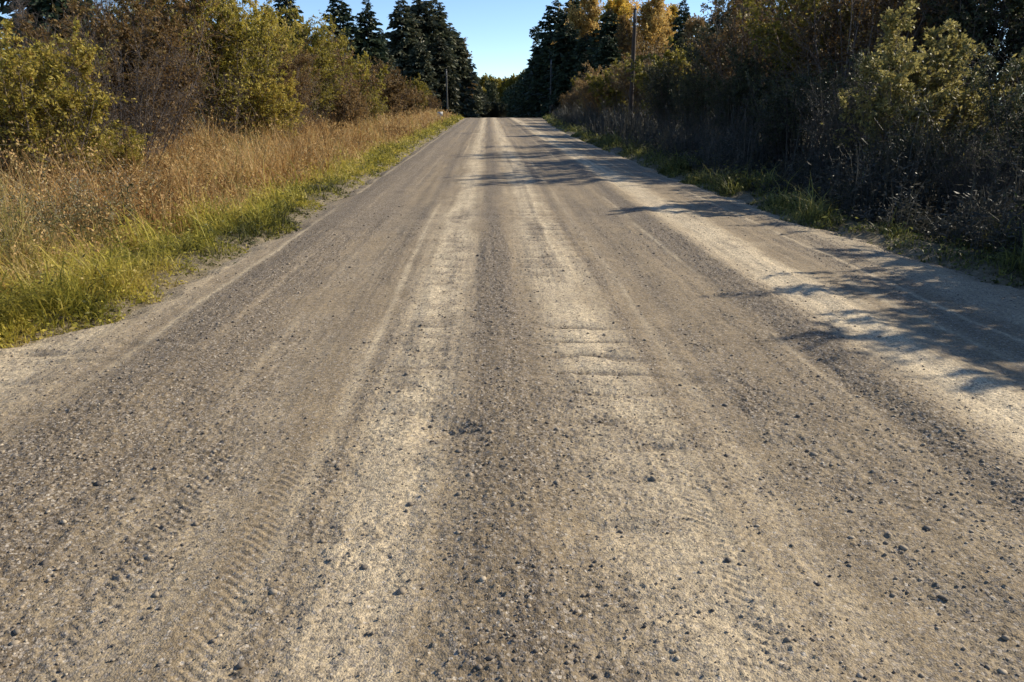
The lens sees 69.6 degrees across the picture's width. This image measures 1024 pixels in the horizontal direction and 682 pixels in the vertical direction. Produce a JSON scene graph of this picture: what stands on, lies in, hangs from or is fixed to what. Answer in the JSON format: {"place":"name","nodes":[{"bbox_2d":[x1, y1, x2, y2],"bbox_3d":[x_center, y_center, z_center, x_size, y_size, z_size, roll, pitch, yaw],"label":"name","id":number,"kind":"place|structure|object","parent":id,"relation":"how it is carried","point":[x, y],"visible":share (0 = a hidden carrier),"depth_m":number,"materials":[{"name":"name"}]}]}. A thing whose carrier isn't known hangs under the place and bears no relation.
{"place":"outdoors","nodes":[
{"label":"outdoors","id":0,"kind":"place"},
{"bbox_2d":[0,0,1005,98],"label":"sky","id":1,"kind":"structure","parent":0,"point":[497,32],"materials":[{"name":"blue"}]},
{"bbox_2d":[0,117,1023,681],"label":"road","id":2,"kind":"structure","parent":0,"point":[472,169],"depth_m":3.59,"materials":[{"name":"grey gravel"}]},
{"bbox_2d":[0,108,1023,391],"bbox_3d":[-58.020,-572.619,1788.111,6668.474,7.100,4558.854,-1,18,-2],"label":"ground","id":3,"kind":"structure","parent":0,"point":[744,196],"depth_m":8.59,"materials":[{"name":"green plant"}]},
{"bbox_2d":[2,0,63,71],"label":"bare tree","id":4,"kind":"object","parent":3,"relation":"on","point":[19,9],"visible":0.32,"depth_m":23.42,"materials":[{"name":"brown plant"}]},
{"bbox_2d":[0,0,100,126],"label":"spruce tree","id":5,"kind":"object","parent":3,"relation":"on","point":[42,6],"visible":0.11,"depth_m":35.18,"materials":[{"name":"green plant"}]},
{"bbox_2d":[0,31,123,159],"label":"shrub","id":6,"kind":"object","parent":3,"relation":"on","point":[101,59],"visible":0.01,"depth_m":15.11,"materials":[{"name":"green plant"}]},
{"bbox_2d":[0,16,137,192],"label":"shrub","id":7,"kind":"object","parent":3,"relation":"on","point":[23,99],"visible":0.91,"depth_m":11.92,"materials":[{"name":"green plant"}]},
{"bbox_2d":[53,2,126,120],"bbox_3d":[-13.868,-8.883,25.075,3.890,4.750,3.508,-2,18,-7],"label":"shrub","id":8,"kind":"object","parent":3,"relation":"on","point":[89,36],"visible":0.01,"depth_m":24.12,"materials":[{"name":"green plant"}]},
{"bbox_2d":[71,0,129,30],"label":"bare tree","id":9,"kind":"object","parent":3,"relation":"on","point":[94,1],"visible":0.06,"depth_m":26.11,"materials":[{"name":"brown plant"}]},
{"bbox_2d":[0,0,217,159],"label":"shrub","id":10,"kind":"object","parent":3,"relation":"on","point":[153,33],"visible":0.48,"depth_m":16.76,"materials":[{"name":"brown plant"}]},
{"bbox_2d":[69,125,152,183],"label":"shrub","id":11,"kind":"object","parent":3,"relation":"on","point":[121,150],"visible":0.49,"depth_m":13.42,"materials":[{"name":"green plant"}]},
{"bbox_2d":[9,9,215,171],"bbox_3d":[-7.918,-4.687,14.636,3.427,3.682,3.150,9,20,25],"label":"shrub","id":12,"kind":"object","parent":3,"relation":"on","point":[141,117],"visible":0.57,"depth_m":14.63,"materials":[{"name":"brown plant"}]},
{"bbox_2d":[51,0,245,148],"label":"shrub","id":13,"kind":"object","parent":3,"relation":"on","point":[125,9],"visible":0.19,"depth_m":20.18,"materials":[{"name":"brown plant"}]},
{"bbox_2d":[98,2,201,142],"bbox_3d":[-12.295,-9.160,25.060,3.868,5.237,4.289,12,21,32],"label":"shrub","id":14,"kind":"object","parent":3,"relation":"on","point":[130,5],"visible":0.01,"depth_m":23.69,"materials":[{"name":"brown plant"}]},
{"bbox_2d":[185,19,224,135],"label":"shrub","id":15,"kind":"object","parent":3,"relation":"on","point":[199,120],"visible":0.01,"depth_m":31.99,"materials":[{"name":"brown plant"}]},
{"bbox_2d":[128,0,296,146],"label":"shrub","id":16,"kind":"object","parent":3,"relation":"on","point":[234,62],"visible":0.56,"depth_m":22.41,"materials":[{"name":"green plant"}]},
{"bbox_2d":[0,94,457,291],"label":"dry grass","id":17,"kind":"structure","parent":3,"relation":"on","point":[383,129],"depth_m":12.83,"materials":[{"name":"beige plant"}]},
{"bbox_2d":[199,0,310,110],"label":"shrub","id":18,"kind":"object","parent":3,"relation":"on","point":[276,35],"visible":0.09,"depth_m":26.92,"materials":[{"name":"green plant"}]},
{"bbox_2d":[216,71,307,148],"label":"shrub","id":19,"kind":"object","parent":3,"relation":"on","point":[281,105],"visible":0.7,"depth_m":23.78,"materials":[{"name":"green plant"}]},
{"bbox_2d":[273,0,309,45],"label":"spruce tree","id":20,"kind":"object","parent":3,"relation":"on","point":[278,4],"visible":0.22,"depth_m":90.67,"materials":[{"name":"green plant"}]},
{"bbox_2d":[260,39,323,139],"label":"shrub","id":21,"kind":"object","parent":3,"relation":"on","point":[292,67],"visible":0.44,"depth_m":26.14,"materials":[{"name":"green plant"}]},
{"bbox_2d":[272,1,367,128],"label":"shrub","id":22,"kind":"object","parent":3,"relation":"on","point":[323,63],"visible":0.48,"depth_m":34.13,"materials":[{"name":"green plant"}]},
{"bbox_2d":[321,0,363,62],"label":"spruce tree","id":23,"kind":"object","parent":3,"relation":"on","point":[345,17],"visible":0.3,"depth_m":95.71,"materials":[{"name":"green plant"}]},
{"bbox_2d":[302,29,384,122],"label":"shrub","id":24,"kind":"object","parent":3,"relation":"on","point":[337,51],"visible":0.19,"depth_m":43.04,"materials":[{"name":"green plant"}]},
{"bbox_2d":[320,78,374,130],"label":"shrub","id":25,"kind":"object","parent":3,"relation":"on","point":[350,104],"visible":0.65,"depth_m":36.10,"materials":[{"name":"brown plant"}]},
{"bbox_2d":[332,39,389,120],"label":"shrub","id":26,"kind":"object","parent":3,"relation":"on","point":[379,75],"visible":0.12,"depth_m":49.87,"materials":[{"name":"green plant"}]},
{"bbox_2d":[353,0,391,78],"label":"spruce tree","id":27,"kind":"object","parent":3,"relation":"on","point":[372,44],"visible":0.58,"depth_m":97.92,"materials":[{"name":"green plant"}]},
{"bbox_2d":[355,81,389,125],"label":"shrub","id":28,"kind":"object","parent":3,"relation":"on","point":[376,107],"visible":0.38,"depth_m":44.09,"materials":[{"name":"green plant"}]},
{"bbox_2d":[371,73,405,120],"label":"shrub","id":29,"kind":"object","parent":3,"relation":"on","point":[389,92],"visible":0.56,"depth_m":52.77,"materials":[{"name":"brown plant"}]},
{"bbox_2d":[380,48,399,76],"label":"spruce tree","id":30,"kind":"object","parent":3,"relation":"on","point":[392,62],"visible":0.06,"depth_m":109.55,"materials":[{"name":"green plant"}]},
{"bbox_2d":[367,54,414,112],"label":"shrub","id":31,"kind":"object","parent":3,"relation":"on","point":[379,66],"visible":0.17,"depth_m":61.97,"materials":[{"name":"green plant"}]},
{"bbox_2d":[382,0,429,80],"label":"spruce tree","id":32,"kind":"object","parent":3,"relation":"on","point":[399,50],"visible":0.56,"depth_m":117.14,"materials":[{"name":"green plant"}]},
{"bbox_2d":[398,87,429,117],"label":"shrub","id":33,"kind":"object","parent":3,"relation":"on","point":[411,102],"visible":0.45,"depth_m":67.95,"materials":[{"name":"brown plant"}]},
{"bbox_2d":[396,73,432,110],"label":"shrub","id":34,"kind":"object","parent":3,"relation":"on","point":[422,86],"visible":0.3,"depth_m":79.17,"materials":[{"name":"green plant"}]},
{"bbox_2d":[401,42,445,112],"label":"spruce tree","id":35,"kind":"object","parent":3,"relation":"on","point":[425,69],"visible":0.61,"depth_m":113.30,"materials":[{"name":"green plant"}]},
{"bbox_2d":[400,0,460,108],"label":"spruce tree","id":36,"kind":"object","parent":3,"relation":"on","point":[422,8],"visible":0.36,"depth_m":121.88,"materials":[{"name":"green plant"}]},
{"bbox_2d":[421,90,442,112],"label":"shrub","id":37,"kind":"object","parent":3,"relation":"on","point":[432,104],"visible":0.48,"depth_m":85.02,"materials":[{"name":"brown plant"}]},
{"bbox_2d":[419,0,467,117],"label":"spruce tree","id":38,"kind":"object","parent":3,"relation":"on","point":[444,33],"visible":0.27,"depth_m":124.88,"materials":[{"name":"green plant"}]},
{"bbox_2d":[428,35,463,114],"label":"spruce tree","id":39,"kind":"object","parent":3,"relation":"on","point":[441,58],"visible":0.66,"depth_m":119.07,"materials":[{"name":"green plant"}]},
{"bbox_2d":[446,69,447,112],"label":"utility pole","id":40,"kind":"object","parent":3,"relation":"on","point":[446,92],"visible":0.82,"depth_m":109.66,"materials":[{"name":"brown wood"}]},
{"bbox_2d":[447,27,479,117],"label":"spruce tree","id":41,"kind":"object","parent":3,"relation":"on","point":[463,62],"visible":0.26,"depth_m":130.07,"materials":[{"name":"green plant"}]},
{"bbox_2d":[467,71,483,117],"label":"spruce tree","id":42,"kind":"object","parent":3,"relation":"on","point":[477,103],"visible":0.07,"depth_m":162.69,"materials":[{"name":"green plant"}]},
{"bbox_2d":[474,74,486,117],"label":"spruce tree","id":43,"kind":"object","parent":3,"relation":"on","point":[480,96],"visible":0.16,"depth_m":179.69,"materials":[{"name":"green plant"}]},
{"bbox_2d":[479,72,487,91],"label":"tree","id":44,"kind":"object","parent":3,"relation":"on","point":[483,78],"visible":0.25,"depth_m":374.58,"materials":[{"name":"green plant"}]},
{"bbox_2d":[479,103,493,117],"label":"shrub","id":45,"kind":"object","parent":3,"relation":"on","point":[490,108],"visible":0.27,"depth_m":192.31,"materials":[{"name":"green plant"}]},
{"bbox_2d":[483,79,500,102],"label":"tree","id":46,"kind":"object","parent":3,"relation":"on","point":[491,89],"visible":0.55,"depth_m":356.29,"materials":[{"name":"green plant"}]},
{"bbox_2d":[485,98,506,117],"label":"shrub","id":47,"kind":"object","parent":3,"relation":"on","point":[495,112],"visible":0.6,"depth_m":195.72,"materials":[{"name":"green plant"}]},
{"bbox_2d":[485,74,506,102],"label":"tree","id":48,"kind":"object","parent":3,"relation":"on","point":[500,90],"visible":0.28,"depth_m":367.42,"materials":[{"name":"green plant"}]},
{"bbox_2d":[504,73,515,89],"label":"tree","id":49,"kind":"object","parent":3,"relation":"on","point":[510,81],"visible":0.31,"depth_m":370.87,"materials":[{"name":"green plant"}]},
{"bbox_2d":[505,83,515,117],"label":"spruce tree","id":50,"kind":"object","parent":3,"relation":"on","point":[508,105],"visible":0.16,"depth_m":270.64,"materials":[{"name":"green plant"}]},
{"bbox_2d":[506,80,520,117],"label":"spruce tree","id":51,"kind":"object","parent":3,"relation":"on","point":[512,96],"visible":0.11,"depth_m":236.97,"materials":[{"name":"green plant"}]},
{"bbox_2d":[511,68,525,117],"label":"spruce tree","id":52,"kind":"object","parent":3,"relation":"on","point":[518,85],"visible":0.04,"depth_m":213.84,"materials":[{"name":"green plant"}]},
{"bbox_2d":[514,69,528,117],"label":"spruce tree","id":53,"kind":"object","parent":3,"relation":"on","point":[520,100],"visible":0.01,"depth_m":185.26,"materials":[{"name":"green plant"}]},
{"bbox_2d":[514,67,532,117],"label":"spruce tree","id":54,"kind":"object","parent":3,"relation":"on","point":[524,83],"visible":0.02,"depth_m":162.35,"materials":[{"name":"green plant"}]},
{"bbox_2d":[517,57,532,116],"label":"spruce tree","id":55,"kind":"object","parent":3,"relation":"on","point":[523,105],"depth_m":157.86,"materials":[{"name":"green plant"}]},
{"bbox_2d":[520,66,534,117],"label":"spruce tree","id":56,"kind":"object","parent":3,"relation":"on","point":[525,108],"visible":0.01,"depth_m":147.66,"materials":[{"name":"green plant"}]},
{"bbox_2d":[529,26,542,59],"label":"spruce tree","id":57,"kind":"object","parent":3,"relation":"on","point":[533,33],"visible":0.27,"depth_m":168.59,"materials":[{"name":"green plant"}]},
{"bbox_2d":[524,32,557,117],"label":"spruce tree","id":58,"kind":"object","parent":3,"relation":"on","point":[544,45],"visible":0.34,"depth_m":128.79,"materials":[{"name":"green plant"}]},
{"bbox_2d":[523,0,564,117],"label":"spruce tree","id":59,"kind":"object","parent":3,"relation":"on","point":[549,21],"visible":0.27,"depth_m":134.68,"materials":[{"name":"green plant"}]},
{"bbox_2d":[539,55,561,114],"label":"spruce tree","id":60,"kind":"object","parent":3,"relation":"on","point":[546,99],"visible":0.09,"depth_m":117.16,"materials":[{"name":"green plant"}]},
{"bbox_2d":[535,23,582,117],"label":"spruce tree","id":61,"kind":"object","parent":3,"relation":"on","point":[561,46],"visible":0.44,"depth_m":114.86,"materials":[{"name":"green plant"}]},
{"bbox_2d":[546,52,579,114],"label":"spruce tree","id":62,"kind":"object","parent":3,"relation":"on","point":[562,80],"visible":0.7,"depth_m":105.04,"materials":[{"name":"green plant"}]},
{"bbox_2d":[558,93,572,112],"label":"shrub","id":63,"kind":"object","parent":3,"relation":"on","point":[563,96],"visible":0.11,"depth_m":84.55,"materials":[{"name":"green plant"}]},
{"bbox_2d":[551,0,583,40],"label":"spruce tree","id":64,"kind":"object","parent":3,"relation":"on","point":[557,26],"visible":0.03,"depth_m":128.03,"materials":[{"name":"green plant"}]},
{"bbox_2d":[560,82,582,111],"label":"shrub","id":65,"kind":"object","parent":3,"relation":"on","point":[573,97],"visible":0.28,"depth_m":73.91,"materials":[{"name":"green plant"}]},
{"bbox_2d":[549,0,604,55],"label":"birch tree","id":66,"kind":"object","parent":3,"relation":"on","point":[579,18],"visible":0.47,"depth_m":119.84,"materials":[{"name":"yellow plant"}]},
{"bbox_2d":[568,51,593,103],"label":"spruce tree","id":67,"kind":"object","parent":3,"relation":"on","point":[584,57],"visible":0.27,"depth_m":93.66,"materials":[{"name":"green plant"}]},
{"bbox_2d":[566,33,596,99],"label":"spruce tree","id":68,"kind":"object","parent":3,"relation":"on","point":[580,49],"visible":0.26,"depth_m":104.24,"materials":[{"name":"green plant"}]},
{"bbox_2d":[571,69,609,112],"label":"shrub","id":69,"kind":"object","parent":3,"relation":"on","point":[573,82],"visible":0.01,"depth_m":64.16,"materials":[{"name":"green plant"}]},
{"bbox_2d":[571,59,616,116],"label":"shrub","id":70,"kind":"object","parent":3,"relation":"on","point":[584,93],"visible":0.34,"depth_m":56.48,"materials":[{"name":"green plant"}]},
{"bbox_2d":[586,36,623,114],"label":"spruce tree","id":71,"kind":"object","parent":3,"relation":"on","point":[607,54],"visible":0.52,"depth_m":91.32,"materials":[{"name":"green plant"}]},
{"bbox_2d":[585,9,626,62],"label":"spruce tree","id":72,"kind":"object","parent":3,"relation":"on","point":[608,27],"visible":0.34,"depth_m":99.67,"materials":[{"name":"green plant"}]},
{"bbox_2d":[584,53,643,119],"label":"shrub","id":73,"kind":"object","parent":3,"relation":"on","point":[612,94],"visible":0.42,"depth_m":54.09,"materials":[{"name":"green plant"}]},
{"bbox_2d":[594,0,648,59],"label":"birch tree","id":74,"kind":"object","parent":3,"relation":"on","point":[619,7],"visible":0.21,"depth_m":103.40,"materials":[{"name":"yellow plant"}]},
{"bbox_2d":[601,0,647,45],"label":"birch tree","id":75,"kind":"object","parent":3,"relation":"on","point":[634,3],"visible":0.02,"depth_m":113.90,"materials":[{"name":"yellow plant"}]},
{"bbox_2d":[614,14,646,63],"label":"birch tree","id":76,"kind":"object","parent":3,"relation":"on","point":[625,29],"visible":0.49,"depth_m":93.00,"materials":[{"name":"brown plant"}]},
{"bbox_2d":[628,6,636,120],"bbox_3d":[7.414,-16.544,45.322,0.308,7.460,0.380,-1,18,-2],"label":"utility pole","id":77,"kind":"object","parent":3,"relation":"on","point":[631,89],"visible":0.78,"depth_m":44.97,"materials":[{"name":"brown wood"}]},
{"bbox_2d":[605,38,670,127],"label":"shrub","id":78,"kind":"object","parent":3,"relation":"on","point":[622,78],"visible":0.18,"depth_m":48.41,"materials":[{"name":"green plant"}]},
{"bbox_2d":[629,0,676,63],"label":"birch tree","id":79,"kind":"object","parent":3,"relation":"on","point":[650,28],"visible":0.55,"depth_m":101.78,"materials":[{"name":"yellow plant"}]},
{"bbox_2d":[638,1,674,42],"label":"birch tree","id":80,"kind":"object","parent":3,"relation":"on","point":[668,13],"visible":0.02,"depth_m":110.39,"materials":[{"name":"yellow plant"}]},
{"bbox_2d":[626,36,692,122],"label":"shrub","id":81,"kind":"object","parent":3,"relation":"on","point":[657,43],"visible":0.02,"depth_m":50.79,"materials":[{"name":"green plant"}]},
{"bbox_2d":[624,36,696,131],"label":"shrub","id":82,"kind":"object","parent":3,"relation":"on","point":[658,59],"visible":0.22,"depth_m":38.34,"materials":[{"name":"green plant"}]},
{"bbox_2d":[638,55,694,135],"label":"shrub","id":83,"kind":"object","parent":3,"relation":"on","point":[663,93],"visible":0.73,"depth_m":33.10,"materials":[{"name":"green plant"}]},
{"bbox_2d":[665,0,693,51],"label":"spruce tree","id":84,"kind":"object","parent":3,"relation":"on","point":[681,19],"visible":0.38,"depth_m":85.04,"materials":[{"name":"green plant"}]},
{"bbox_2d":[663,3,695,37],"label":"birch tree","id":85,"kind":"object","parent":3,"relation":"on","point":[674,8],"visible":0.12,"depth_m":113.17,"materials":[{"name":"yellow plant"}]},
{"bbox_2d":[661,13,705,69],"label":"bare tree","id":86,"kind":"object","parent":3,"relation":"on","point":[690,24],"visible":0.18,"depth_m":77.10,"materials":[{"name":"brown plant"}]},
{"bbox_2d":[666,55,731,135],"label":"shrub","id":87,"kind":"object","parent":3,"relation":"on","point":[692,88],"visible":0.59,"depth_m":27.32,"materials":[{"name":"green plant"}]},
{"bbox_2d":[675,19,732,71],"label":"shrub","id":88,"kind":"object","parent":3,"relation":"on","point":[679,44],"visible":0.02,"depth_m":42.53,"materials":[{"name":"green plant"}]},
{"bbox_2d":[675,0,768,129],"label":"shrub","id":89,"kind":"object","parent":3,"relation":"on","point":[697,55],"visible":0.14,"depth_m":30.18,"materials":[{"name":"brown plant"}]},
{"bbox_2d":[679,0,813,138],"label":"shrub","id":90,"kind":"object","parent":3,"relation":"on","point":[718,48],"visible":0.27,"depth_m":26.44,"materials":[{"name":"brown plant"}]},
{"bbox_2d":[703,42,791,145],"bbox_3d":[7.636,-7.478,23.076,2.731,3.601,3.835,13,22,35],"label":"shrub","id":91,"kind":"object","parent":3,"relation":"on","point":[738,85],"visible":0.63,"depth_m":22.48,"materials":[{"name":"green plant"}]},
{"bbox_2d":[542,109,1023,286],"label":"roadside grass","id":92,"kind":"structure","parent":3,"relation":"on","point":[670,167],"depth_m":11.76,"materials":[{"name":"green plant"}]},
{"bbox_2d":[549,61,1023,258],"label":"shaded weeds","id":93,"kind":"object","parent":3,"relation":"on","point":[917,206],"visible":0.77,"depth_m":11.81,"materials":[{"name":"green plant"}]},
{"bbox_2d":[742,61,851,168],"bbox_3d":[6.959,-5.562,18.505,2.612,2.800,3.427,-5,19,-15],"label":"shrub","id":94,"kind":"object","parent":3,"relation":"on","point":[786,106],"visible":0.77,"depth_m":18.15,"materials":[{"name":"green plant"}]},
{"bbox_2d":[731,0,921,154],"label":"shrub","id":95,"kind":"object","parent":3,"relation":"on","point":[775,31],"visible":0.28,"depth_m":21.59,"materials":[{"name":"green plant"}]},
{"bbox_2d":[789,65,887,186],"bbox_3d":[7.027,-4.375,15.191,2.134,2.494,2.322,-3,18,-8],"label":"shrub","id":96,"kind":"object","parent":3,"relation":"on","point":[817,121],"visible":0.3,"depth_m":15.31,"materials":[{"name":"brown plant"}]},
{"bbox_2d":[759,0,968,143],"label":"shrub","id":97,"kind":"object","parent":3,"relation":"on","point":[861,8],"visible":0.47,"depth_m":19.16,"materials":[{"name":"green plant"}]},
{"bbox_2d":[801,39,950,172],"bbox_3d":[7.884,-4.949,15.989,2.821,3.024,3.701,4,18,12],"label":"shrub","id":98,"kind":"object","parent":3,"relation":"on","point":[857,60],"visible":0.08,"depth_m":15.53,"materials":[{"name":"green plant"}]},
{"bbox_2d":[854,115,968,204],"bbox_3d":[6.529,-2.864,12.046,1.567,1.680,2.056,1,18,5],"label":"shrub","id":99,"kind":"object","parent":3,"relation":"on","point":[906,134],"visible":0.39,"depth_m":11.73,"materials":[{"name":"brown plant"}]},
{"bbox_2d":[819,0,1023,197],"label":"shrub","id":100,"kind":"object","parent":3,"relation":"on","point":[908,69],"visible":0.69,"depth_m":12.62,"materials":[{"name":"green plant"}]},
{"bbox_2d":[909,0,1023,158],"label":"shrub","id":101,"kind":"object","parent":3,"relation":"on","point":[1008,17],"visible":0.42,"depth_m":17.86,"materials":[{"name":"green plant"}]},
{"bbox_2d":[917,113,1023,220],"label":"shrub","id":102,"kind":"object","parent":3,"relation":"on","point":[974,163],"visible":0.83,"depth_m":10.50,"materials":[{"name":"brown plant"}]},
{"bbox_2d":[938,38,1023,202],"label":"shrub","id":103,"kind":"object","parent":3,"relation":"on","point":[992,102],"visible":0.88,"depth_m":11.25,"materials":[{"name":"green plant"}]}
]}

